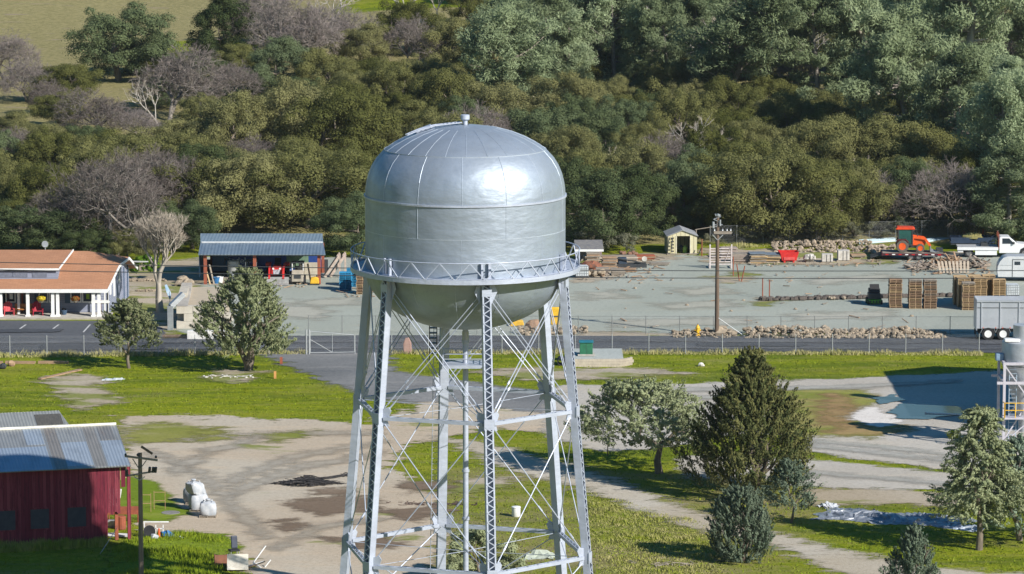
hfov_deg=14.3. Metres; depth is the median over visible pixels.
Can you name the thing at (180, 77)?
bare tree
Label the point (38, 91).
bare tree
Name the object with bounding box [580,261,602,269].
rust heap
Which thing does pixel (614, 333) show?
bare soil
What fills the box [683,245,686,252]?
canister
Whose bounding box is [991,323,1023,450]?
dust collector
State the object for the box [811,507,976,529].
tarpaulin
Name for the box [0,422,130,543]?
red barn
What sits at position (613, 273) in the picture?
lumber pile
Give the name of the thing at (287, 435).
grass patch
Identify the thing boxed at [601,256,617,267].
lumber pile
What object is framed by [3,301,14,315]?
garden chair
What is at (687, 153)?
oak tree
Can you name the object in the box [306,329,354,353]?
pipe gate
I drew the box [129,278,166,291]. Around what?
stone edging
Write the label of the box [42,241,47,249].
roof vent
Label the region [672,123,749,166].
oak tree
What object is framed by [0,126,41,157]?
bare tree
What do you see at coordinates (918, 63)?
pine tree
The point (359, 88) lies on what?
oak tree
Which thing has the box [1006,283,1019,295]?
tote tank
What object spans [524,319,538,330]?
boulder
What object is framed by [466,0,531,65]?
pine tree
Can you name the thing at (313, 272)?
plywood sheet
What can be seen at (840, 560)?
dirt track
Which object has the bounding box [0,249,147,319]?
porch building
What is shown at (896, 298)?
pallet
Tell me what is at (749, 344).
asphalt patch
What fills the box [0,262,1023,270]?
overhead wire
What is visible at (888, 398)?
puddle
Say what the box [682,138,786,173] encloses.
oak tree
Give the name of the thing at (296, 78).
oak tree
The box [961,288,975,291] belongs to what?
pallet
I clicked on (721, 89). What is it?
oak tree
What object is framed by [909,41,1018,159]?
pine tree
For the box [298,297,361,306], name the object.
worn gravel
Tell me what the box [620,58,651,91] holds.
oak tree
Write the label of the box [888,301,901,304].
pallet
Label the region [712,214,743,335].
utility pole
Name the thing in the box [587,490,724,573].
meadow grass
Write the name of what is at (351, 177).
oak tree
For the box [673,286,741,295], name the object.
worn gravel
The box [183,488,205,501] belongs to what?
bulk bag
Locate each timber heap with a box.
[902,259,937,269]
[927,251,966,267]
[955,254,990,268]
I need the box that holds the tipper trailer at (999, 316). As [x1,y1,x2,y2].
[974,296,1023,339]
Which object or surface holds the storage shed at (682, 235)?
on the bare soil at (668, 257)
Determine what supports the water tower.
on the ground at (42, 24)
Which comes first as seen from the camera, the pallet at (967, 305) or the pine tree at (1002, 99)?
the pallet at (967, 305)
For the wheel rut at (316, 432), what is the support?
on the dirt lot at (311, 555)
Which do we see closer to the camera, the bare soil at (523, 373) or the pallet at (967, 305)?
the bare soil at (523, 373)
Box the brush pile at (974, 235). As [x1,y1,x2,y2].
[962,232,982,239]
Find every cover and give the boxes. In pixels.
[161,510,179,513]
[523,550,554,559]
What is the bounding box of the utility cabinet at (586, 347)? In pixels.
[578,340,594,355]
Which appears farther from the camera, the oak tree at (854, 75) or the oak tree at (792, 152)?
the oak tree at (854, 75)
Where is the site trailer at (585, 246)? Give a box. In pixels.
[574,240,603,258]
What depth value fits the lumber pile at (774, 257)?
374.95 m
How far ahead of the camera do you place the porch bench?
342.32 m
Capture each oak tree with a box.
[0,109,36,139]
[0,129,22,170]
[0,148,18,178]
[0,158,77,211]
[0,162,64,202]
[0,169,44,201]
[0,196,17,235]
[0,197,34,234]
[0,204,79,249]
[10,122,68,151]
[11,125,77,187]
[13,132,100,167]
[20,206,106,249]
[22,62,108,100]
[24,91,89,125]
[42,180,126,229]
[54,228,117,253]
[55,139,134,202]
[61,0,180,80]
[64,123,109,139]
[80,127,164,150]
[88,130,198,178]
[97,227,152,256]
[122,42,166,71]
[125,116,226,150]
[129,200,192,252]
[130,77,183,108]
[136,53,190,78]
[140,161,228,209]
[143,156,251,225]
[155,197,225,249]
[159,127,239,160]
[171,142,240,179]
[177,91,241,125]
[183,0,263,62]
[185,54,234,95]
[186,87,282,149]
[194,150,301,231]
[200,148,303,191]
[213,42,274,78]
[227,0,282,44]
[235,143,369,230]
[239,33,321,94]
[246,74,342,150]
[262,81,319,127]
[266,76,325,104]
[266,134,332,193]
[270,16,330,56]
[277,81,403,164]
[292,46,362,93]
[293,153,353,202]
[304,189,364,256]
[313,68,387,106]
[324,80,382,130]
[325,21,402,67]
[329,142,375,193]
[345,56,422,92]
[353,121,406,151]
[357,140,395,158]
[361,108,403,133]
[367,55,433,110]
[374,0,446,54]
[376,89,426,125]
[381,98,440,139]
[401,65,487,115]
[403,108,482,135]
[406,55,473,79]
[410,14,496,65]
[418,69,465,104]
[427,18,479,48]
[434,111,483,124]
[438,95,495,120]
[441,0,487,20]
[452,56,495,78]
[459,79,559,125]
[484,106,554,130]
[503,105,579,154]
[519,70,614,109]
[528,123,601,158]
[544,68,594,104]
[544,90,609,143]
[551,107,624,156]
[553,155,608,221]
[555,148,617,209]
[559,53,608,83]
[565,166,650,248]
[565,180,628,217]
[574,40,606,52]
[584,73,638,101]
[586,54,619,77]
[588,160,681,243]
[592,138,675,207]
[594,90,658,114]
[595,51,616,58]
[596,92,664,146]
[603,80,642,96]
[607,118,682,161]
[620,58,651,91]
[631,88,665,111]
[632,52,709,104]
[637,85,718,152]
[644,158,715,229]
[647,87,700,120]
[652,165,716,226]
[662,78,716,109]
[665,141,724,195]
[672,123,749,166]
[674,108,697,131]
[679,56,710,83]
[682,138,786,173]
[690,145,846,239]
[693,152,784,236]
[695,72,767,115]
[701,103,788,151]
[709,115,785,149]
[712,93,766,113]
[720,99,743,127]
[741,73,800,99]
[751,97,798,122]
[756,141,808,157]
[756,152,883,239]
[757,90,815,130]
[765,119,826,151]
[767,47,813,75]
[768,74,794,97]
[769,111,879,169]
[791,101,867,147]
[792,151,827,168]
[798,86,884,123]
[799,33,832,48]
[804,114,891,157]
[807,164,899,235]
[816,29,867,62]
[816,110,949,181]
[820,155,913,203]
[822,48,867,76]
[838,68,866,84]
[858,105,910,120]
[862,91,913,117]
[870,154,952,204]
[881,154,956,230]
[888,110,931,155]
[890,118,971,165]
[934,145,997,197]
[935,137,1002,168]
[944,175,1022,229]
[948,172,1021,234]
[991,0,1019,20]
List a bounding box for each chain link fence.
[0,334,305,354]
[308,315,973,334]
[354,334,979,353]
[710,219,994,242]
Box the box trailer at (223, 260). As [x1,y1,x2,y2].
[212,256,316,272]
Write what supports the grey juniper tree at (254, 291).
on the ground at (42, 24)
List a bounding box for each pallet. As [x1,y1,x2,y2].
[339,271,350,274]
[339,277,351,279]
[339,285,351,287]
[888,281,901,284]
[888,284,901,287]
[888,291,901,294]
[888,296,901,299]
[888,300,901,302]
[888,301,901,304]
[889,287,901,289]
[908,279,921,281]
[908,285,921,288]
[908,290,921,293]
[908,295,921,298]
[908,299,921,301]
[908,301,921,303]
[908,306,921,308]
[922,300,936,303]
[923,279,936,281]
[923,280,936,283]
[923,286,936,288]
[923,290,936,293]
[923,295,935,298]
[923,306,936,308]
[957,277,970,280]
[961,286,974,289]
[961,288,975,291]
[961,294,974,296]
[961,299,973,301]
[961,304,973,306]
[962,281,974,284]
[967,274,981,277]
[973,279,986,281]
[975,289,986,291]
[981,274,995,276]
[991,286,1005,289]
[992,278,1005,280]
[992,282,1005,284]
[992,292,1005,294]
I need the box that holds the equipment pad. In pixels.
[574,348,633,366]
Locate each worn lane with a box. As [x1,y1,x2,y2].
[0,339,1001,343]
[0,345,1001,349]
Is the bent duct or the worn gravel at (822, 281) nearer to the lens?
the bent duct
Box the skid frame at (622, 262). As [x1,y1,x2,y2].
[616,256,646,267]
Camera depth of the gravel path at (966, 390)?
296.88 m
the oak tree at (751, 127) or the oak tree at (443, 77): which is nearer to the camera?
the oak tree at (751, 127)
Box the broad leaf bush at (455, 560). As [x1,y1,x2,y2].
[446,523,527,573]
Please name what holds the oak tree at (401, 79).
on the ground at (42, 24)
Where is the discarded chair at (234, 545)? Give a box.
[228,536,239,553]
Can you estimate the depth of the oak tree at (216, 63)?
462.79 m
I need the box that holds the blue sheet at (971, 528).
[948,524,983,531]
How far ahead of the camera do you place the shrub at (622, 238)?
380.92 m
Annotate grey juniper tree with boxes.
[92,297,163,368]
[189,265,297,370]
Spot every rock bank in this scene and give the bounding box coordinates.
[517,324,946,338]
[770,239,895,253]
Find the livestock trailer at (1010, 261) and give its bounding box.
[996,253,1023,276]
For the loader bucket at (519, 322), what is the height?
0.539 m
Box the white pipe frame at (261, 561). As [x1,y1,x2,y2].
[248,546,270,567]
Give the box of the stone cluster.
[828,296,845,299]
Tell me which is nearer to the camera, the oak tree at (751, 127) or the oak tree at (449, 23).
the oak tree at (751, 127)
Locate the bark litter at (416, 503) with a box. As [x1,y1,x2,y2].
[388,501,476,505]
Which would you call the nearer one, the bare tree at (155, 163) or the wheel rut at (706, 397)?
the wheel rut at (706, 397)
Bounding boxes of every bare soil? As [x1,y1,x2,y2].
[34,373,129,410]
[126,257,211,333]
[203,369,272,383]
[435,475,519,493]
[468,367,697,379]
[569,252,688,282]
[576,331,965,336]
[697,247,897,264]
[703,271,760,283]
[706,251,963,257]
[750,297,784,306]
[805,488,961,505]
[812,393,915,435]
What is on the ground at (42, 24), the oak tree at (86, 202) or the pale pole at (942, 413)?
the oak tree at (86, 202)
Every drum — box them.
[118,515,125,529]
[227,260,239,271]
[679,245,682,252]
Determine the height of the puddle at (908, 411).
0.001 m
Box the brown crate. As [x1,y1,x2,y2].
[214,554,226,566]
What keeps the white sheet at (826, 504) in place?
on the bare soil at (864, 496)
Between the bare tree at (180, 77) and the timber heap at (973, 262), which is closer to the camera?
the timber heap at (973, 262)
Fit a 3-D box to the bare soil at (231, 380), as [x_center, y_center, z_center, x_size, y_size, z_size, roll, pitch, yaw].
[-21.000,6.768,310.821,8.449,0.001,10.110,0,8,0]
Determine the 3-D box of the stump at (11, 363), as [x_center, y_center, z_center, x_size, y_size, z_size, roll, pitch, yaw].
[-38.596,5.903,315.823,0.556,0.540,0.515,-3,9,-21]
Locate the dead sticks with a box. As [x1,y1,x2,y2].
[629,560,728,566]
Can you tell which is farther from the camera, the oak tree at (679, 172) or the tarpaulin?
the oak tree at (679, 172)
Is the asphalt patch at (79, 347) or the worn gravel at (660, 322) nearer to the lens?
the asphalt patch at (79, 347)
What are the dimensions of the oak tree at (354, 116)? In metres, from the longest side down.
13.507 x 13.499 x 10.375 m
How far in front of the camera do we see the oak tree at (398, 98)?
441.27 m
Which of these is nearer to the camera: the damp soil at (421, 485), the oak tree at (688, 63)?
the damp soil at (421, 485)
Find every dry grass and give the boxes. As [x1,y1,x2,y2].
[0,347,307,357]
[390,346,983,355]
[724,235,926,247]
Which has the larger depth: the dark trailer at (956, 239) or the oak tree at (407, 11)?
the oak tree at (407, 11)
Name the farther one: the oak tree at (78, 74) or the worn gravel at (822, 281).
the oak tree at (78, 74)
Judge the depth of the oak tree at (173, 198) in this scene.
392.23 m
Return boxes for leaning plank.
[209,264,214,283]
[307,263,310,279]
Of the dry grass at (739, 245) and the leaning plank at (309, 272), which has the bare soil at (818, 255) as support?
the dry grass at (739, 245)
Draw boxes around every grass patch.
[101,530,244,573]
[117,421,225,445]
[120,477,192,520]
[191,426,240,442]
[247,430,319,442]
[767,389,905,439]
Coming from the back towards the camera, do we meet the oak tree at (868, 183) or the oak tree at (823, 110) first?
the oak tree at (823, 110)
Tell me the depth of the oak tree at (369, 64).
457.23 m
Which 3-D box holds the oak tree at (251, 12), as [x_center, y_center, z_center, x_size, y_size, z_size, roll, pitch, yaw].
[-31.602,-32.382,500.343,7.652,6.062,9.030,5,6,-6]
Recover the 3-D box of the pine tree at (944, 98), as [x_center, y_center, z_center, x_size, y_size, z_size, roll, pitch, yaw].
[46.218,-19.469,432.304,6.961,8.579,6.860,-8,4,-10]
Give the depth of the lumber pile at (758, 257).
374.42 m
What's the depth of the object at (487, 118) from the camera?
422.53 m
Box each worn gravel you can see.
[249,302,333,318]
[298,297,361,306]
[575,289,637,300]
[608,317,756,327]
[653,300,739,309]
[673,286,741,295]
[788,311,895,319]
[808,273,892,284]
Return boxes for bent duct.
[167,292,184,329]
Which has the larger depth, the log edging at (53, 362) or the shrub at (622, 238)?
the shrub at (622, 238)
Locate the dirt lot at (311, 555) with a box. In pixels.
[108,401,545,573]
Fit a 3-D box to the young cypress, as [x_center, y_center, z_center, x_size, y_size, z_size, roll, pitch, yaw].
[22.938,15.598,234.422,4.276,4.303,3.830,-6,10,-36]
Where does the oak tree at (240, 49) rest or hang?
on the ground at (42, 24)
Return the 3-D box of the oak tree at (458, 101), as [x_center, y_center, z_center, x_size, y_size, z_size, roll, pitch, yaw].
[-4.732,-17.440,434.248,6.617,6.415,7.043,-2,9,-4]
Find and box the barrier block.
[187,330,213,338]
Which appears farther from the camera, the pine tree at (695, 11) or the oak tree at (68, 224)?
the pine tree at (695, 11)
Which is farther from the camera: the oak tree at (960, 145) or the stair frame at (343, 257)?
the oak tree at (960, 145)
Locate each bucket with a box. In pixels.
[216,276,222,282]
[509,320,523,325]
[512,506,520,516]
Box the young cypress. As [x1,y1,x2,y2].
[878,523,940,573]
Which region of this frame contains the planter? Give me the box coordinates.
[61,308,66,314]
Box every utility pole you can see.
[124,446,157,573]
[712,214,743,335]
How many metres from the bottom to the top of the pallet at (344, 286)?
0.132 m
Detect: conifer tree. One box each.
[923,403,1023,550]
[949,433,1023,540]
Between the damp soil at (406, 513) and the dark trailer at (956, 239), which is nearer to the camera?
the damp soil at (406, 513)
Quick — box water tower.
[340,114,592,573]
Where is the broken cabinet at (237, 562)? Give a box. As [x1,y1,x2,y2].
[227,554,247,570]
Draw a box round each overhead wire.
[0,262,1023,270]
[0,269,989,278]
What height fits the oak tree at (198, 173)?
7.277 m
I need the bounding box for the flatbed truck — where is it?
[956,231,1023,256]
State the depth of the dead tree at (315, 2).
501.69 m
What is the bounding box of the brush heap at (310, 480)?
[269,472,347,486]
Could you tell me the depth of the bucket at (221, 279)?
361.64 m
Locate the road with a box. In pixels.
[0,335,1012,354]
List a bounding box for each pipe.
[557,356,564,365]
[858,240,894,244]
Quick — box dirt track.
[433,436,1022,573]
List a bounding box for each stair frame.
[324,252,340,276]
[329,252,345,276]
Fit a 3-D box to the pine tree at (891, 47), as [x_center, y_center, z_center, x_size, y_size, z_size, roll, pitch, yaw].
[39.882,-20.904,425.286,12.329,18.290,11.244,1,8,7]
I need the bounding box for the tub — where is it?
[213,277,219,283]
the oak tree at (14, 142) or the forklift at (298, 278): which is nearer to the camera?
the forklift at (298, 278)
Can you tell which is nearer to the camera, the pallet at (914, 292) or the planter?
the planter
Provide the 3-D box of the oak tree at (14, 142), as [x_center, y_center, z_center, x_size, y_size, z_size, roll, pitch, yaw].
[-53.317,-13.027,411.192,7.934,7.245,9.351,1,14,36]
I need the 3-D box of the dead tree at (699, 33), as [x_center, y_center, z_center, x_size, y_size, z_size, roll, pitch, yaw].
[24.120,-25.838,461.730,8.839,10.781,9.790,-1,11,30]
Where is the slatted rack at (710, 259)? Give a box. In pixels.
[708,244,731,268]
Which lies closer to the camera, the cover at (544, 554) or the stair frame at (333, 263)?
the cover at (544, 554)
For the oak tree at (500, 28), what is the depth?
445.57 m
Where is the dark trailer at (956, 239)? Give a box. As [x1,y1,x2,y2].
[950,235,997,244]
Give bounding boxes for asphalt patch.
[0,329,62,332]
[39,344,163,349]
[696,342,807,346]
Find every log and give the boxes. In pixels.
[38,369,81,379]
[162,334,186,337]
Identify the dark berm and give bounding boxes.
[758,292,952,300]
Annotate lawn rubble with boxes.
[203,374,253,377]
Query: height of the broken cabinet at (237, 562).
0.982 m
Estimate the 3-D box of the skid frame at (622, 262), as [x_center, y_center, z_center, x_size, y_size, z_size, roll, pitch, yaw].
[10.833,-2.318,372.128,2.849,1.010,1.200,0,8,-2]
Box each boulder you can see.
[174,280,182,285]
[177,275,188,280]
[183,279,194,283]
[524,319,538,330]
[712,325,727,335]
[726,329,736,335]
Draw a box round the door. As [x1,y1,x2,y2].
[23,293,29,311]
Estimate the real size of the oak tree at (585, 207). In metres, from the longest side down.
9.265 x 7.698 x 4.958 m
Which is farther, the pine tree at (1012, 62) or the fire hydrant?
the pine tree at (1012, 62)
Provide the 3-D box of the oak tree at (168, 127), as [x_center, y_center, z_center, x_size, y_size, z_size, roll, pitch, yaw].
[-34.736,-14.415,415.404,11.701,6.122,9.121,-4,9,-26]
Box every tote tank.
[575,265,588,276]
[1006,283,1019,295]
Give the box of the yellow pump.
[309,275,319,284]
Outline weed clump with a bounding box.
[947,429,960,438]
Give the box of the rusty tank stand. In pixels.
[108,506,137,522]
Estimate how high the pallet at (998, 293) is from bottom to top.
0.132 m
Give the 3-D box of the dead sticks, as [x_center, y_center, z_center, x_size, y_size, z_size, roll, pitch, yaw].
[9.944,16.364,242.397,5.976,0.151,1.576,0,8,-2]
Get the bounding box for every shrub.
[573,230,604,247]
[595,230,639,251]
[703,233,724,242]
[748,226,782,238]
[827,218,876,236]
[874,219,909,235]
[925,214,951,229]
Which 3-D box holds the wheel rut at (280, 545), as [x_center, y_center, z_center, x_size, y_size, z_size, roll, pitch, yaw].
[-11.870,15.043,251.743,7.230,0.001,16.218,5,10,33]
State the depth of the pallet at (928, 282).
346.12 m
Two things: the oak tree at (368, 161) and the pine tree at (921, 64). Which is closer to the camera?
the oak tree at (368, 161)
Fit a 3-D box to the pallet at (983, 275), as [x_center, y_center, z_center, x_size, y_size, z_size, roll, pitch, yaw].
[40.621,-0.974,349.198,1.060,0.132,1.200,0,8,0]
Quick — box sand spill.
[847,407,903,426]
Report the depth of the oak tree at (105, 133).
412.85 m
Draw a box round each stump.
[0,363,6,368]
[8,360,14,366]
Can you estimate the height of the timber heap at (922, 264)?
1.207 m
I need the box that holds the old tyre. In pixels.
[143,525,154,536]
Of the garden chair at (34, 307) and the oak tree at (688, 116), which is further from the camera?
the oak tree at (688, 116)
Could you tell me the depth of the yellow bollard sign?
336.94 m
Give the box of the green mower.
[865,284,882,304]
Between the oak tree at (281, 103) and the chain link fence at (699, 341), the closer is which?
the chain link fence at (699, 341)
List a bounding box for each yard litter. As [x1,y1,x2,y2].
[210,252,989,327]
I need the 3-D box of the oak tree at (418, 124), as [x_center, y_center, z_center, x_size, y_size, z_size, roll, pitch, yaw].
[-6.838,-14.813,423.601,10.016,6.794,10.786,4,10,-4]
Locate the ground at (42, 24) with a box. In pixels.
[0,0,1023,573]
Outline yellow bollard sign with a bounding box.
[550,307,558,324]
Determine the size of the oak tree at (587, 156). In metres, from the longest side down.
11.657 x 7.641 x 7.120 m
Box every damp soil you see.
[262,518,313,530]
[283,495,383,515]
[309,487,345,494]
[317,533,406,548]
[378,505,458,522]
[397,481,456,489]
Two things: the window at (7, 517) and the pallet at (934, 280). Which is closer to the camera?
the window at (7, 517)
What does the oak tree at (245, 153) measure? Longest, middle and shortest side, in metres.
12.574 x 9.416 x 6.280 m
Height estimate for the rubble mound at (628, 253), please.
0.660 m
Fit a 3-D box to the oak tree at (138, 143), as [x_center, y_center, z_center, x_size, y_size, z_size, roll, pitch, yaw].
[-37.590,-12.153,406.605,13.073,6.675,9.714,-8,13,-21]
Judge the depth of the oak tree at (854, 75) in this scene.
459.89 m
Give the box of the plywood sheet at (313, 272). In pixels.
[299,262,316,278]
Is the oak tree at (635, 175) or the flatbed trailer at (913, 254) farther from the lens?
the oak tree at (635, 175)
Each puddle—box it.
[872,394,904,403]
[888,403,965,418]
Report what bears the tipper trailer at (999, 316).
on the road
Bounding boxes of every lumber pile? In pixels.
[583,252,599,262]
[596,267,609,275]
[598,255,637,261]
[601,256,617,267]
[610,268,624,275]
[618,267,636,272]
[635,254,655,260]
[649,262,670,265]
[719,246,737,258]
[732,252,750,262]
[748,251,767,262]
[766,252,780,261]
[850,253,866,257]
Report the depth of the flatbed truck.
378.39 m
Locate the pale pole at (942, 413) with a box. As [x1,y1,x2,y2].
[925,412,961,414]
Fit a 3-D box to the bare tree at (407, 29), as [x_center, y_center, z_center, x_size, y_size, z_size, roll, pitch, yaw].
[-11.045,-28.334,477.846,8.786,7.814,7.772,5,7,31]
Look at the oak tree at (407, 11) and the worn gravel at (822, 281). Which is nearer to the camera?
the worn gravel at (822, 281)
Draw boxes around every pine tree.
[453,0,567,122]
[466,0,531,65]
[513,0,582,78]
[539,1,604,79]
[547,0,588,71]
[570,0,646,84]
[604,0,695,80]
[621,0,694,87]
[665,0,810,101]
[668,0,736,54]
[740,6,818,82]
[779,0,860,101]
[817,0,918,96]
[837,0,953,124]
[862,0,936,93]
[907,33,935,74]
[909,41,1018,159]
[915,0,1023,94]
[917,0,964,95]
[920,67,962,102]
[951,66,1023,167]
[964,140,1023,244]
[982,54,1023,129]
[999,0,1023,60]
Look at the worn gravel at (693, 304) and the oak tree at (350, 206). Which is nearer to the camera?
the worn gravel at (693, 304)
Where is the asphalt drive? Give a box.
[259,352,544,412]
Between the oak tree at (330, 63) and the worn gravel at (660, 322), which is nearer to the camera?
the worn gravel at (660, 322)
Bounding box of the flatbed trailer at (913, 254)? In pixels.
[870,247,962,260]
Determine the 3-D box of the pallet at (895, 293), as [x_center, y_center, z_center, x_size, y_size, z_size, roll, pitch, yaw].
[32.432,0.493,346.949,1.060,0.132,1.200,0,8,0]
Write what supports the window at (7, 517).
in the red barn
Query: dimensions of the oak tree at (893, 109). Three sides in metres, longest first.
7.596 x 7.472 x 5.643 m
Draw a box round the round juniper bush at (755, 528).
[703,481,775,563]
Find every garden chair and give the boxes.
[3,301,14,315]
[31,301,42,315]
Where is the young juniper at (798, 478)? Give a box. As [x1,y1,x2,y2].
[761,457,825,522]
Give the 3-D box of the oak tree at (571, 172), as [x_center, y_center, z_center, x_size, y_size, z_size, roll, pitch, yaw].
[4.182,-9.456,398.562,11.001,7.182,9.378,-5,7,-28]
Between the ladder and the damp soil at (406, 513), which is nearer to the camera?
the damp soil at (406, 513)
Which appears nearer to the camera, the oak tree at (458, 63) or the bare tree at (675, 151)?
the bare tree at (675, 151)
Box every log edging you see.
[5,361,35,363]
[38,361,68,363]
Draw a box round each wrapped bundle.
[803,254,815,262]
[821,253,832,262]
[837,249,849,260]
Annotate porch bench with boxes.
[14,304,31,313]
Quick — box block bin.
[176,283,232,328]
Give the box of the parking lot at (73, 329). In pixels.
[0,320,165,337]
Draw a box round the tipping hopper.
[778,250,798,262]
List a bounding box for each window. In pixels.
[0,509,16,531]
[5,293,15,302]
[30,507,49,529]
[39,293,47,302]
[67,505,86,528]
[70,293,80,302]
[82,293,91,302]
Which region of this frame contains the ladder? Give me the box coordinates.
[670,237,673,253]
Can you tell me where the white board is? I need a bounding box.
[108,533,126,536]
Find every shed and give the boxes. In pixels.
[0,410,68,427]
[198,233,327,283]
[663,225,697,254]
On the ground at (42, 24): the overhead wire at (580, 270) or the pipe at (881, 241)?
the pipe at (881, 241)
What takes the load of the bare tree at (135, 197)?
on the ground at (42, 24)
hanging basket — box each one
[36,295,45,302]
[70,295,79,302]
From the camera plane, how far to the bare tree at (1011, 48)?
466.71 m
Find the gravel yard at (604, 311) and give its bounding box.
[165,253,1023,336]
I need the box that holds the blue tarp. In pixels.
[160,530,173,536]
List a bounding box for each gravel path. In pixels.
[539,371,1023,468]
[675,454,1007,489]
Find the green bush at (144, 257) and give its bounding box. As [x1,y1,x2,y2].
[129,254,160,273]
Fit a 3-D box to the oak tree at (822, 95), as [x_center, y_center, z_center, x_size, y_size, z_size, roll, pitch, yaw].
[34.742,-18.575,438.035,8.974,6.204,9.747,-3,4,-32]
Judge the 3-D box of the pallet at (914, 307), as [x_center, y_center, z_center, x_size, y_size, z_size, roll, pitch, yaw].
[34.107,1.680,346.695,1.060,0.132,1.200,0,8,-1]
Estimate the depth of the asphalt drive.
309.33 m
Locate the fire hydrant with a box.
[694,324,700,335]
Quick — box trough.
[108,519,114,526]
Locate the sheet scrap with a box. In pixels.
[102,378,122,380]
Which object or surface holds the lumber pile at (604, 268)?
on the bare soil at (668, 257)
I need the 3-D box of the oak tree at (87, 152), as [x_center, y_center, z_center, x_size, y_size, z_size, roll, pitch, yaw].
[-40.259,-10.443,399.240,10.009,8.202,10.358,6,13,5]
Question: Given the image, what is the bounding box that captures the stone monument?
[403,337,411,353]
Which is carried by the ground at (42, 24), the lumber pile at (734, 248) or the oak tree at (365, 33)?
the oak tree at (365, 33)
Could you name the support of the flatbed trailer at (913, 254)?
on the gravel yard at (604, 311)
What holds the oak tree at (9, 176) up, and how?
on the ground at (42, 24)
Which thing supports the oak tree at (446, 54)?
on the ground at (42, 24)
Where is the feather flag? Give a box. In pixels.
[165,284,170,298]
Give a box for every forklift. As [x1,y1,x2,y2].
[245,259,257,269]
[290,260,305,283]
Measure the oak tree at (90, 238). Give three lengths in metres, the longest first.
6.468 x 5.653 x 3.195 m
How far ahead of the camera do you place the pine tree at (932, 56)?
465.31 m
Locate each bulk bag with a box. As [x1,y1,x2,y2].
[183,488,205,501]
[185,479,204,494]
[188,493,207,509]
[199,498,216,515]
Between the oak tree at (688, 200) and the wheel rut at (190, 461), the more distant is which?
the oak tree at (688, 200)
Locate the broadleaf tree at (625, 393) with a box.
[563,374,707,473]
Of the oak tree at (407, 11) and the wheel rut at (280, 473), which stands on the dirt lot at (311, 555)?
the wheel rut at (280, 473)
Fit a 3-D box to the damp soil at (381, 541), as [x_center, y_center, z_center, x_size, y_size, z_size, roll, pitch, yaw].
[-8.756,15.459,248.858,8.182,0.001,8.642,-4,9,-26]
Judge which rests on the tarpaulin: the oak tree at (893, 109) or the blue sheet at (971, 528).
the blue sheet at (971, 528)
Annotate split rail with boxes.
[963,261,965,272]
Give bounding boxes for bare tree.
[0,28,43,86]
[0,56,59,101]
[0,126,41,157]
[17,179,127,235]
[23,78,70,105]
[36,144,175,255]
[53,87,132,128]
[100,107,164,135]
[101,143,217,226]
[126,40,230,120]
[132,207,190,312]
[210,59,264,101]
[214,0,297,59]
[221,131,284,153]
[247,0,347,60]
[287,0,387,64]
[380,12,452,66]
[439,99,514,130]
[628,129,691,174]
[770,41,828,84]
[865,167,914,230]
[897,155,1001,234]
[996,28,1023,65]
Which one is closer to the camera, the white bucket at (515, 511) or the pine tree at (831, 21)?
the white bucket at (515, 511)
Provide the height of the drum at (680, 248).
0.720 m
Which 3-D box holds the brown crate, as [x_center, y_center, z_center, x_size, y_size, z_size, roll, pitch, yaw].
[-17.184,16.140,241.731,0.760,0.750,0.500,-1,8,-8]
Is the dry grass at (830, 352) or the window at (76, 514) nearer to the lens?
the window at (76, 514)
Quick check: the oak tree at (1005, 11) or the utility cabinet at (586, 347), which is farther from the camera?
the oak tree at (1005, 11)
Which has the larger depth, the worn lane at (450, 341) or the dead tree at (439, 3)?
the dead tree at (439, 3)
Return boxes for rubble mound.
[589,269,605,275]
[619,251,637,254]
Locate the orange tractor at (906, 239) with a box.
[895,226,938,252]
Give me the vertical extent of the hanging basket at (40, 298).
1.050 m
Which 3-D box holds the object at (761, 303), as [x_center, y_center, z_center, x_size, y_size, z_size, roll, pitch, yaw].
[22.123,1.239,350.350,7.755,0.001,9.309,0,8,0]
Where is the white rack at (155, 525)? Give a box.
[143,521,168,535]
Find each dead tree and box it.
[121,77,160,119]
[311,0,359,15]
[431,0,444,19]
[664,114,730,148]
[684,15,740,58]
[797,32,828,71]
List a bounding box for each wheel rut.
[145,448,272,538]
[166,435,264,472]
[170,430,371,439]
[225,439,384,482]
[229,451,385,494]
[266,518,388,549]
[652,380,956,391]
[685,395,712,399]
[808,439,957,456]
[809,471,1023,488]
[812,444,1018,465]
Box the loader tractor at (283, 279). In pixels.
[264,258,289,284]
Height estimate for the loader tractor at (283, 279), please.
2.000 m
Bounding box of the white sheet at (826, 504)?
[817,501,838,507]
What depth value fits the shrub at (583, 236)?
380.93 m
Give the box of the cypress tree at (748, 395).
[661,346,820,500]
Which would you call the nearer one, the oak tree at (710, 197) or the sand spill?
the sand spill
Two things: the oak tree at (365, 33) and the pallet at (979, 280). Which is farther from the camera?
the oak tree at (365, 33)
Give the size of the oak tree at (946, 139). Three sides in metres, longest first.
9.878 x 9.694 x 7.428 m

